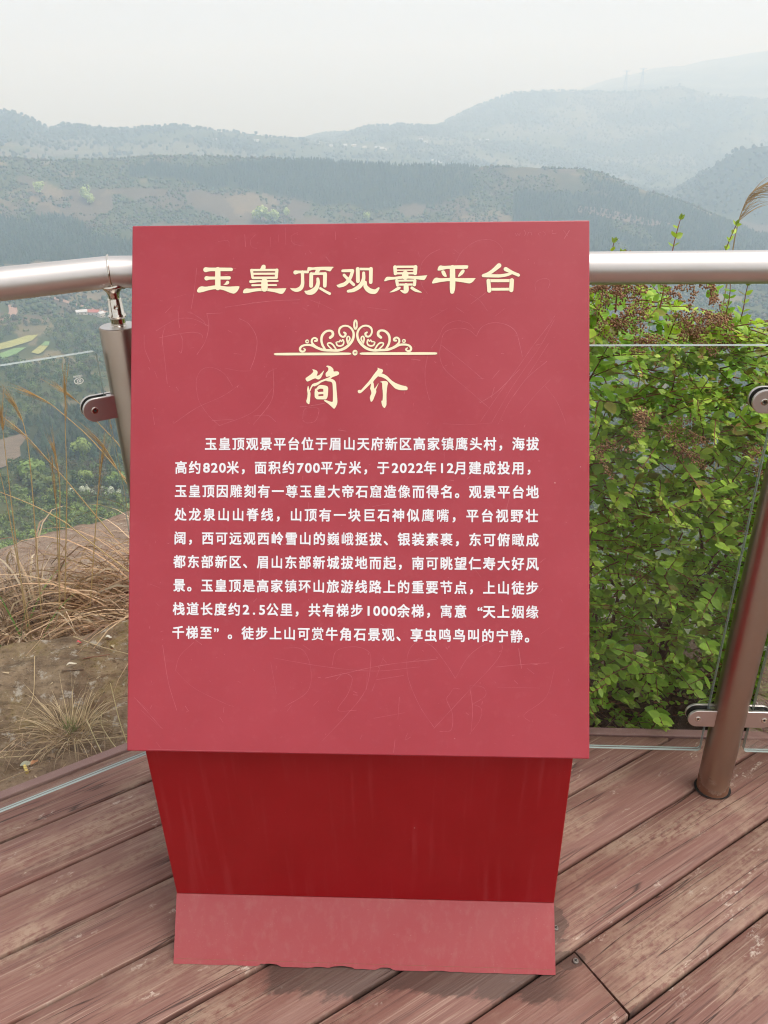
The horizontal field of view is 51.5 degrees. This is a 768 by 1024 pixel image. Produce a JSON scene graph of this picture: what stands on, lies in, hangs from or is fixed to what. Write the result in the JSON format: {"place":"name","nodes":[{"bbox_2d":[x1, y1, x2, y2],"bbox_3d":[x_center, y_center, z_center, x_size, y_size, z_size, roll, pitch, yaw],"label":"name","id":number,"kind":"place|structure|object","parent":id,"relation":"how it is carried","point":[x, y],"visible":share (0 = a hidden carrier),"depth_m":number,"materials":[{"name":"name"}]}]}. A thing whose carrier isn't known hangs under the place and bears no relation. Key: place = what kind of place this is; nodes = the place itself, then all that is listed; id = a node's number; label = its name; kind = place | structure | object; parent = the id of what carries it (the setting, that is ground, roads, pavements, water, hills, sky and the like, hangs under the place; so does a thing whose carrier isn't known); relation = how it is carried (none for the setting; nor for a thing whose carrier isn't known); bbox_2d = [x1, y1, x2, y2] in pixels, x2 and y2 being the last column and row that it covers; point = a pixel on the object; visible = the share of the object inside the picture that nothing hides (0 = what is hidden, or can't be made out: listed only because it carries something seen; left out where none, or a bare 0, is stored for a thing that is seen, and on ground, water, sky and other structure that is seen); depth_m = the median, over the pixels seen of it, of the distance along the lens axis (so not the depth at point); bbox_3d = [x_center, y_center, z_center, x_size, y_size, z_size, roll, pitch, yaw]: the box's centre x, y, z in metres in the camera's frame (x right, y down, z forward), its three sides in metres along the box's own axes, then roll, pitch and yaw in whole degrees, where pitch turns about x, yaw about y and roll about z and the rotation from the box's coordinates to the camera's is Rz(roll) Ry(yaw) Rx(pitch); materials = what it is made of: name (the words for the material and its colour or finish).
{"place":"outdoors","nodes":[
{"label":"outdoors","id":0,"kind":"place"},
{"bbox_2d":[0,305,17,320],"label":"dirt track","id":1,"kind":"structure","parent":0,"point":[12,310],"depth_m":1038.78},
{"bbox_2d":[0,347,25,358],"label":"field","id":2,"kind":"structure","parent":0,"point":[10,352],"depth_m":852.20,"materials":[{"name":"green plant"}]},
{"bbox_2d":[0,434,27,467],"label":"bare ground","id":3,"kind":"structure","parent":0,"point":[13,445],"depth_m":536.70,"materials":[{"name":"beige soil"}]},
{"bbox_2d":[0,335,36,349],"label":"field","id":4,"kind":"structure","parent":0,"point":[17,341],"depth_m":895.24,"materials":[{"name":"yellow plant"}]},
{"bbox_2d":[32,345,46,353],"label":"field","id":5,"kind":"structure","parent":0,"point":[39,349],"depth_m":874.48,"materials":[{"name":"yellow plant"}]},
{"bbox_2d":[49,296,107,312],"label":"dirt track","id":6,"kind":"structure","parent":0,"point":[65,301],"depth_m":1105.12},
{"bbox_2d":[0,727,767,1023],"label":"deck","id":7,"kind":"structure","parent":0,"point":[661,905],"depth_m":1.65,"materials":[{"name":"wood"}]},
{"bbox_2d":[127,220,588,974],"bbox_3d":[-0.043,0.192,1.472,0.790,1.320,0.497,0,27,3],"label":"information sign","id":8,"kind":"object","parent":7,"relation":"on","point":[357,726],"visible":1,"depth_m":1.37,"materials":[{"name":"red metal"}]},
{"bbox_2d":[0,250,767,811],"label":"railing","id":9,"kind":"object","parent":7,"relation":"on","point":[728,714],"visible":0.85,"depth_m":1.52,"materials":[{"name":"metal"}]},
{"bbox_2d":[0,51,767,670],"bbox_3d":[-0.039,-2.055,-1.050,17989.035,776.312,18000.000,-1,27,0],"label":"ground","id":10,"kind":"structure","parent":0,"point":[732,77],"depth_m":1786.21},
{"bbox_2d":[17,457,45,478],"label":"broadleaf tree","id":11,"kind":"object","parent":10,"relation":"on","point":[23,467],"visible":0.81,"depth_m":436.54,"materials":[{"name":"green plant"}]},
{"bbox_2d":[22,468,40,485],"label":"broadleaf tree","id":12,"kind":"object","parent":10,"relation":"on","point":[34,473],"visible":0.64,"depth_m":426.69,"materials":[{"name":"green plant"}]},
{"bbox_2d":[32,181,44,194],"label":"pale tree","id":13,"kind":"object","parent":10,"relation":"on","point":[39,186],"visible":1,"depth_m":1571.25,"materials":[{"name":"green plant"}]},
{"bbox_2d":[33,474,60,493],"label":"broadleaf tree","id":14,"kind":"object","parent":10,"relation":"on","point":[47,480],"visible":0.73,"depth_m":418.23,"materials":[{"name":"green plant"}]},
{"bbox_2d":[0,537,100,645],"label":"dry grass clump","id":15,"kind":"object","parent":10,"relation":"on","point":[6,589],"visible":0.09,"depth_m":2.98,"materials":[{"name":"plant"}]},
{"bbox_2d":[0,565,128,645],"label":"dry grass","id":16,"kind":"object","parent":10,"relation":"on","point":[36,601],"depth_m":2.95,"materials":[{"name":"plant"}]},
{"bbox_2d":[0,388,27,640],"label":"grass stalk","id":17,"kind":"object","parent":16,"relation":"on","point":[2,421],"depth_m":2.59,"materials":[{"name":"plant"}]},
{"bbox_2d":[1,382,42,629],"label":"grass stalk","id":18,"kind":"object","parent":16,"relation":"on","point":[18,411],"depth_m":2.65,"materials":[{"name":"plant"}]},
{"bbox_2d":[44,426,60,637],"bbox_3d":[-1.120,0.094,2.711,0.150,0.843,0.030,-1,27,0],"label":"grass stalk","id":19,"kind":"object","parent":16,"relation":"on","point":[54,452],"depth_m":2.64,"materials":[{"name":"plant"}]},
{"bbox_2d":[47,447,61,636],"bbox_3d":[-1.129,0.114,2.757,0.136,0.772,0.052,-1,27,0],"label":"grass stalk","id":20,"kind":"object","parent":16,"relation":"on","point":[55,490],"depth_m":2.67,"materials":[{"name":"plant"}]},
{"bbox_2d":[60,358,69,628],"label":"grass stalk","id":21,"kind":"object","parent":16,"relation":"on","point":[65,397],"depth_m":2.60,"materials":[{"name":"plant"}]},
{"bbox_2d":[89,426,110,616],"bbox_3d":[-0.998,0.089,2.784,0.239,0.841,0.029,-1,27,0],"label":"grass stalk","id":22,"kind":"object","parent":16,"relation":"on","point":[102,458],"depth_m":2.71,"materials":[{"name":"plant"}]},
{"bbox_2d":[74,418,126,483],"bbox_3d":[-0.946,-0.179,2.677,0.164,0.298,0.041,-1,27,0],"label":"grass stalk","id":23,"kind":"object","parent":22,"relation":"attached to","point":[95,437],"depth_m":2.66,"materials":[{"name":"plant"}]},
{"bbox_2d":[109,419,129,520],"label":"grass stalk","id":24,"kind":"object","parent":16,"relation":"on","point":[120,469],"depth_m":2.75,"materials":[{"name":"plant"}]},
{"bbox_2d":[0,619,128,790],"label":"rock","id":25,"kind":"object","parent":10,"relation":"on","point":[15,683],"visible":0.22,"depth_m":2.39,"materials":[{"name":"stone"}]},
{"bbox_2d":[0,768,42,781],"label":"dry twig","id":26,"kind":"object","parent":25,"relation":"on","point":[20,773],"visible":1,"depth_m":2.13,"materials":[{"name":"plant"}]},
{"bbox_2d":[20,761,29,765],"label":"fallen leaf","id":27,"kind":"object","parent":25,"relation":"on","point":[24,762],"visible":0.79,"depth_m":2.19,"materials":[{"name":"plant"}]},
{"bbox_2d":[25,656,34,710],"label":"dry twig","id":28,"kind":"object","parent":25,"relation":"on","point":[34,681],"visible":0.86,"depth_m":2.41,"materials":[{"name":"plant"}]},
{"bbox_2d":[0,675,126,770],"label":"grass tuft","id":29,"kind":"object","parent":25,"relation":"on","point":[68,725],"visible":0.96,"depth_m":2.25,"materials":[{"name":"plant"}]},
{"bbox_2d":[0,736,126,757],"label":"dry twig","id":30,"kind":"object","parent":29,"relation":"on","point":[60,744],"visible":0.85,"depth_m":2.20,"materials":[{"name":"plant"}]},
{"bbox_2d":[0,734,126,751],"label":"dry twig","id":31,"kind":"object","parent":25,"relation":"on","point":[57,746],"visible":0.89,"depth_m":2.21,"materials":[{"name":"plant"}]},
{"bbox_2d":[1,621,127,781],"bbox_3d":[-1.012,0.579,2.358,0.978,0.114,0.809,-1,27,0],"label":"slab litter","id":32,"kind":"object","parent":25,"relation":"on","point":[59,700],"visible":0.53,"depth_m":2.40,"materials":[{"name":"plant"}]},
{"bbox_2d":[1,492,128,571],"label":"grass stalk","id":33,"kind":"object","parent":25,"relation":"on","point":[74,530],"depth_m":2.64,"materials":[{"name":"plant"}]},
{"bbox_2d":[86,719,101,751],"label":"dry twig","id":34,"kind":"object","parent":25,"relation":"on","point":[94,737],"visible":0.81,"depth_m":2.21,"materials":[{"name":"plant"}]},
{"bbox_2d":[73,636,127,653],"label":"dry twig","id":35,"kind":"object","parent":25,"relation":"on","point":[97,645],"visible":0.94,"depth_m":2.55,"materials":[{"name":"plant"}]},
{"bbox_2d":[101,713,115,746],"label":"dry twig","id":36,"kind":"object","parent":25,"relation":"on","point":[106,734],"visible":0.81,"depth_m":2.20,"materials":[{"name":"plant"}]},
{"bbox_2d":[110,683,126,742],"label":"dry twig","id":37,"kind":"object","parent":25,"relation":"on","point":[117,714],"visible":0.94,"depth_m":2.22,"materials":[{"name":"plant"}]},
{"bbox_2d":[0,474,128,700],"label":"dry grass clump","id":38,"kind":"object","parent":10,"relation":"on","point":[114,576],"visible":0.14,"depth_m":2.91,"materials":[{"name":"plant"}]},
{"bbox_2d":[0,474,32,640],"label":"grass stalk","id":39,"kind":"object","parent":38,"relation":"on","point":[17,562],"depth_m":2.66,"materials":[{"name":"plant"}]},
{"bbox_2d":[2,416,113,536],"bbox_3d":[-1.133,-0.116,2.742,0.331,0.466,0.025,-1,27,0],"label":"grass stalk","id":40,"kind":"object","parent":38,"relation":"on","point":[21,432],"depth_m":2.71,"materials":[{"name":"plant"}]},
{"bbox_2d":[10,383,125,479],"bbox_3d":[-1.083,-0.263,2.714,0.369,0.378,0.032,0,27,3],"label":"grass stalk","id":41,"kind":"object","parent":38,"relation":"attached to","point":[31,393],"depth_m":2.67,"materials":[{"name":"plant"}]},
{"bbox_2d":[40,376,119,446],"bbox_3d":[-1.014,-0.314,2.739,0.282,0.346,0.054,-1,27,0],"label":"grass stalk","id":42,"kind":"object","parent":38,"relation":"on","point":[67,394],"depth_m":2.70,"materials":[{"name":"plant"}]},
{"bbox_2d":[0,506,128,646],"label":"dry grass clump","id":43,"kind":"object","parent":10,"relation":"on","point":[10,640],"visible":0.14,"depth_m":2.99,"materials":[{"name":"plant"}]},
{"bbox_2d":[0,511,129,602],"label":"rock","id":44,"kind":"object","parent":10,"relation":"on","point":[44,543],"visible":0.08,"depth_m":3.79,"materials":[{"name":"stone"}]},
{"bbox_2d":[2,550,127,639],"bbox_3d":[-1.013,0.634,3.052,0.876,0.731,0.876,-24,35,-37],"label":"dry grass clump","id":45,"kind":"object","parent":10,"relation":"on","point":[50,611],"depth_m":2.95,"materials":[{"name":"plant"}]},
{"bbox_2d":[15,388,122,462],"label":"pine wood","id":46,"kind":"object","parent":10,"relation":"on","point":[47,415],"visible":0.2,"depth_m":594.17,"materials":[{"name":"green plant"}]},
{"bbox_2d":[69,436,92,454],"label":"broadleaf tree","id":47,"kind":"object","parent":10,"relation":"on","point":[81,445],"visible":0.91,"depth_m":526.28,"materials":[{"name":"green plant"}]},
{"bbox_2d":[75,309,87,314],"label":"farmhouse","id":48,"kind":"object","parent":10,"relation":"on","point":[82,312],"visible":0.98,"depth_m":1062.16,"materials":[{"name":"paint"}]},
{"bbox_2d":[76,469,93,485],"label":"broadleaf tree","id":49,"kind":"object","parent":10,"relation":"on","point":[87,475],"visible":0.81,"depth_m":450.28,"materials":[{"name":"green plant"}]},
{"bbox_2d":[79,184,90,200],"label":"pale tree","id":50,"kind":"object","parent":10,"relation":"on","point":[83,190],"visible":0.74,"depth_m":1576.43,"materials":[{"name":"green plant"}]},
{"bbox_2d":[83,192,94,204],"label":"pale tree","id":51,"kind":"object","parent":10,"relation":"on","point":[88,196],"visible":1,"depth_m":1567.45,"materials":[{"name":"green plant"}]},
{"bbox_2d":[87,309,100,315],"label":"farmhouse","id":52,"kind":"object","parent":10,"relation":"on","point":[92,311],"visible":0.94,"depth_m":1065.13,"materials":[{"name":"paint"}]},
{"bbox_2d":[96,311,104,317],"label":"farmhouse","id":53,"kind":"object","parent":10,"relation":"on","point":[100,314],"visible":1,"depth_m":1056.98,"materials":[{"name":"paint"}]},
{"bbox_2d":[107,486,114,497],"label":"blossom tree","id":54,"kind":"object","parent":10,"relation":"on","point":[110,489],"visible":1,"depth_m":433.50,"materials":[{"name":"white plant"}]},
{"bbox_2d":[105,471,125,488],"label":"broadleaf tree","id":55,"kind":"object","parent":10,"relation":"on","point":[113,477],"visible":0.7,"depth_m":450.13,"materials":[{"name":"green plant"}]},
{"bbox_2d":[251,205,267,221],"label":"pale tree","id":56,"kind":"object","parent":10,"relation":"on","point":[257,213],"visible":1,"depth_m":1596.30,"materials":[{"name":"green plant"}]},
{"bbox_2d":[263,209,279,222],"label":"pale tree","id":57,"kind":"object","parent":10,"relation":"on","point":[272,214],"visible":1,"depth_m":1599.41,"materials":[{"name":"green plant"}]},
{"bbox_2d":[283,207,289,214],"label":"pale tree","id":58,"kind":"object","parent":10,"relation":"on","point":[286,210],"visible":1,"depth_m":1644.18,"materials":[{"name":"green plant"}]},
{"bbox_2d":[363,212,370,220],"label":"pale tree","id":59,"kind":"object","parent":10,"relation":"on","point":[366,216],"visible":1,"depth_m":1655.47,"materials":[{"name":"green plant"}]},
{"bbox_2d":[0,481,753,596],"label":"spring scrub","id":60,"kind":"object","parent":10,"relation":"on","point":[74,507],"visible":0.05,"depth_m":395.25,"materials":[{"name":"green plant"}]},
{"bbox_2d":[0,83,767,223],"bbox_3d":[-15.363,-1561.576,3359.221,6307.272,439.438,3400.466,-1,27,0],"label":"forest","id":61,"kind":"object","parent":10,"relation":"on","point":[449,121],"visible":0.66,"depth_m":3445.11,"materials":[{"name":"green plant"}]},
{"bbox_2d":[0,156,767,290],"bbox_3d":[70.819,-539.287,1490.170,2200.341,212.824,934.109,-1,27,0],"label":"pine forest","id":62,"kind":"object","parent":10,"relation":"on","point":[41,230],"visible":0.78,"depth_m":1684.18,"materials":[{"name":"green plant"}]},
{"bbox_2d":[0,153,767,334],"bbox_3d":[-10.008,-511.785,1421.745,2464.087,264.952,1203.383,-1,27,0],"label":"scrub woodland","id":63,"kind":"object","parent":10,"relation":"on","point":[752,302],"visible":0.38,"depth_m":1632.07,"materials":[{"name":"green plant"}]},
{"bbox_2d":[0,313,767,504],"bbox_3d":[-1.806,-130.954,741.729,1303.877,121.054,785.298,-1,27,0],"label":"valley woodland","id":64,"kind":"object","parent":10,"relation":"on","point":[73,481],"visible":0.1,"depth_m":710.98,"materials":[{"name":"green plant"}]},
{"bbox_2d":[622,70,628,90],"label":"lattice tower","id":65,"kind":"structure","parent":10,"relation":"on","point":[626,71],"depth_m":4540.52,"materials":[{"name":"metal"}]},
{"bbox_2d":[638,68,646,90],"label":"lattice tower","id":66,"kind":"structure","parent":10,"relation":"on","point":[643,73],"depth_m":4518.10,"materials":[{"name":"metal"}]},
{"bbox_2d":[589,667,767,730],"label":"earth bank","id":67,"kind":"structure","parent":10,"relation":"on","point":[682,720],"depth_m":2.39,"materials":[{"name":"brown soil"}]},
{"bbox_2d":[589,213,767,731],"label":"shrub","id":68,"kind":"object","parent":67,"relation":"on","point":[685,595],"visible":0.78,"depth_m":2.01,"materials":[{"name":"green plant"}]},
{"bbox_2d":[615,285,767,554],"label":"dry reed","id":69,"kind":"object","parent":68,"relation":"attached to","point":[715,464],"visible":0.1,"depth_m":2.42,"materials":[{"name":"plant"}]},
{"bbox_2d":[691,178,767,485],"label":"grass stalk","id":70,"kind":"object","parent":68,"relation":"attached to","point":[754,195],"depth_m":2.16,"materials":[{"name":"plant"}]},
{"bbox_2d":[589,586,767,730],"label":"dead straw","id":71,"kind":"object","parent":10,"relation":"on","point":[641,695],"visible":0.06,"depth_m":2.32,"materials":[{"name":"brown plant"}]},
{"bbox_2d":[0,0,767,136],"label":"sky","id":72,"kind":"structure","parent":0,"point":[290,68],"materials":[{"name":"white"}]},
{"bbox_2d":[578,206,670,225],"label":"bare ground","id":73,"kind":"structure","parent":0,"point":[627,219],"depth_m":1637.56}
]}

